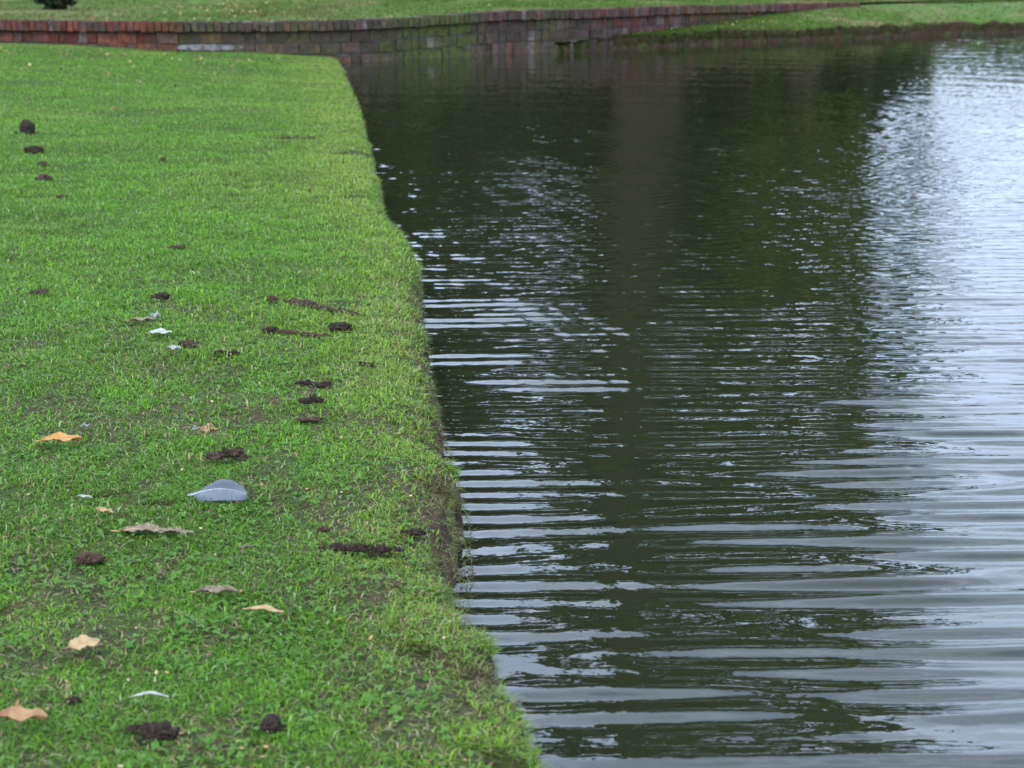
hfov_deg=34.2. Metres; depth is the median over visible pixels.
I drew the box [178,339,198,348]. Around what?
soil clod
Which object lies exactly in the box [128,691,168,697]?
feather
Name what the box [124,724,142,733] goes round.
soil clod
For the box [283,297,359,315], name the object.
earth ridge
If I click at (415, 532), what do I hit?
soil clod
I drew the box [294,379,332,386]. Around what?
soil clod
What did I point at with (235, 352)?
soil clod
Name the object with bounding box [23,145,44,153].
soil clod
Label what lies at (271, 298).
soil clod
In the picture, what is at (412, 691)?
clover
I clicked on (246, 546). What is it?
fallen leaf
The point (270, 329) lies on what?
soil clod
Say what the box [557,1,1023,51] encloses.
earth bank
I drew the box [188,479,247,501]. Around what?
feather
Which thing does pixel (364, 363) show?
soil clod
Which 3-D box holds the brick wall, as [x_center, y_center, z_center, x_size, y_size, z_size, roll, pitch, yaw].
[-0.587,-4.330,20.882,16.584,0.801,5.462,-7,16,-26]
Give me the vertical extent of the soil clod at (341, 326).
0.019 m
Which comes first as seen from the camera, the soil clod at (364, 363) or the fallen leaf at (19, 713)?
the fallen leaf at (19, 713)
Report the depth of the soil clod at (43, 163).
7.16 m
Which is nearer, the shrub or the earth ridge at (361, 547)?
the earth ridge at (361, 547)
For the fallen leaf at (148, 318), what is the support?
on the lawn at (442, 518)
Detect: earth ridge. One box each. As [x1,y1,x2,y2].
[203,446,252,460]
[276,329,332,337]
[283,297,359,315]
[322,542,404,553]
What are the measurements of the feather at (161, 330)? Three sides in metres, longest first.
0.065 x 0.028 x 0.008 m
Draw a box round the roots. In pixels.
[340,66,550,767]
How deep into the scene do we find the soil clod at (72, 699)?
1.94 m
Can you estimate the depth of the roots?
2.69 m
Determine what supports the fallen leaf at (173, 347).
on the lawn at (442, 518)
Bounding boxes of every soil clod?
[14,119,38,133]
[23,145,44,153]
[29,288,49,295]
[35,174,52,180]
[37,161,48,165]
[65,696,81,704]
[72,551,105,564]
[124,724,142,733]
[136,720,179,743]
[150,292,171,299]
[168,243,184,248]
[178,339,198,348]
[214,349,240,354]
[259,713,285,734]
[261,326,278,333]
[267,295,278,301]
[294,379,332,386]
[296,416,325,421]
[298,394,324,404]
[316,526,330,531]
[327,321,352,330]
[358,361,374,366]
[400,528,426,535]
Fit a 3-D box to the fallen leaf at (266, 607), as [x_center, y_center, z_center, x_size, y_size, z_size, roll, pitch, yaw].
[-0.328,0.297,2.199,0.061,0.007,0.012,5,25,18]
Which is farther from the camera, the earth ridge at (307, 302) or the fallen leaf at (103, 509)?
the earth ridge at (307, 302)
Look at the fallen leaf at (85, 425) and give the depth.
3.07 m
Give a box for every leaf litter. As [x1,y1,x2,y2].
[0,45,331,108]
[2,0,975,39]
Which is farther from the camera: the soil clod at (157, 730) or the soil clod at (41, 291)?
the soil clod at (41, 291)
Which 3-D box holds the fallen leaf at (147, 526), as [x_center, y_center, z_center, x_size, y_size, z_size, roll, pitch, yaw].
[-0.557,0.219,2.518,0.103,0.010,0.028,2,24,7]
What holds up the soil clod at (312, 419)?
on the lawn at (442, 518)
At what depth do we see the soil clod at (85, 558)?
2.40 m
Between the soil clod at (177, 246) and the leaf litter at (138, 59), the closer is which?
the soil clod at (177, 246)
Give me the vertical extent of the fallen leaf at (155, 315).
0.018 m
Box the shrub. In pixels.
[32,0,76,9]
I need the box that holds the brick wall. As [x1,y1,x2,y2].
[0,2,859,61]
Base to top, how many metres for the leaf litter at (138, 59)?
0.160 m
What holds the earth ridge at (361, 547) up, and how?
on the lawn at (442, 518)
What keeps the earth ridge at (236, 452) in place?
on the lawn at (442, 518)
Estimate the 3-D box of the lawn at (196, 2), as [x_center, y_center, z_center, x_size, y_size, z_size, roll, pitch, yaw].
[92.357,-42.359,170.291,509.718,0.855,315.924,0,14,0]
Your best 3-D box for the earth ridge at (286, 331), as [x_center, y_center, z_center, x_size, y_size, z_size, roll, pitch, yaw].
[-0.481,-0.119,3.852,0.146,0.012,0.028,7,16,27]
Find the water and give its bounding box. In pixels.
[339,1,1023,767]
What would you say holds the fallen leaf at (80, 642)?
on the lawn at (442, 518)
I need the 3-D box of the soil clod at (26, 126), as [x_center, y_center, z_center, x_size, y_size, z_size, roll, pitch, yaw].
[-2.467,-1.308,8.456,0.114,0.073,0.102,0,14,0]
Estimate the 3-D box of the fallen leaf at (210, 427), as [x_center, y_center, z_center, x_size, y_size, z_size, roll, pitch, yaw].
[-0.546,0.079,2.987,0.027,0.017,0.024,7,16,26]
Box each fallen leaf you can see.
[0,705,48,721]
[35,431,81,441]
[66,635,99,649]
[78,494,91,497]
[80,422,89,426]
[95,507,112,513]
[111,522,174,533]
[126,316,155,320]
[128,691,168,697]
[150,311,160,318]
[158,569,165,575]
[159,526,194,533]
[167,345,180,349]
[190,585,238,592]
[200,422,216,432]
[239,544,253,548]
[242,604,283,613]
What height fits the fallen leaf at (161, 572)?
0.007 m
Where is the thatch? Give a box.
[0,187,536,767]
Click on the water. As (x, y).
(725, 345)
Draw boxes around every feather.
[148,328,172,333]
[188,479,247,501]
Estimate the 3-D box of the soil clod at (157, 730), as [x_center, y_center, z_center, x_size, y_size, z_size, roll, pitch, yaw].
[-0.393,0.386,1.852,0.046,0.021,0.039,0,14,0]
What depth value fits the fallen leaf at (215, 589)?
2.27 m
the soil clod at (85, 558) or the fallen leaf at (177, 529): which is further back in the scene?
the fallen leaf at (177, 529)
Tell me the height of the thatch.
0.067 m
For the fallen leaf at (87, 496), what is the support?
on the lawn at (442, 518)
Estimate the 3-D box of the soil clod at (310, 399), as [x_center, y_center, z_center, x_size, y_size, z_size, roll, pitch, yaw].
[-0.387,0.027,3.219,0.056,0.022,0.017,0,14,0]
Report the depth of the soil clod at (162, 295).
4.24 m
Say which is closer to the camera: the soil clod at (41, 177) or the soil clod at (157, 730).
the soil clod at (157, 730)
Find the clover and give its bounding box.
[0,251,500,767]
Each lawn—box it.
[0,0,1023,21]
[0,42,535,767]
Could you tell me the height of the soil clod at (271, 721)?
0.018 m
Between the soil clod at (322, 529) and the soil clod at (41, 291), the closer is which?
the soil clod at (322, 529)
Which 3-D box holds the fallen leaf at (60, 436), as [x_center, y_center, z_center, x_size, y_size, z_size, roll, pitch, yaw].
[-0.805,0.096,2.955,0.082,0.011,0.033,-1,24,-3]

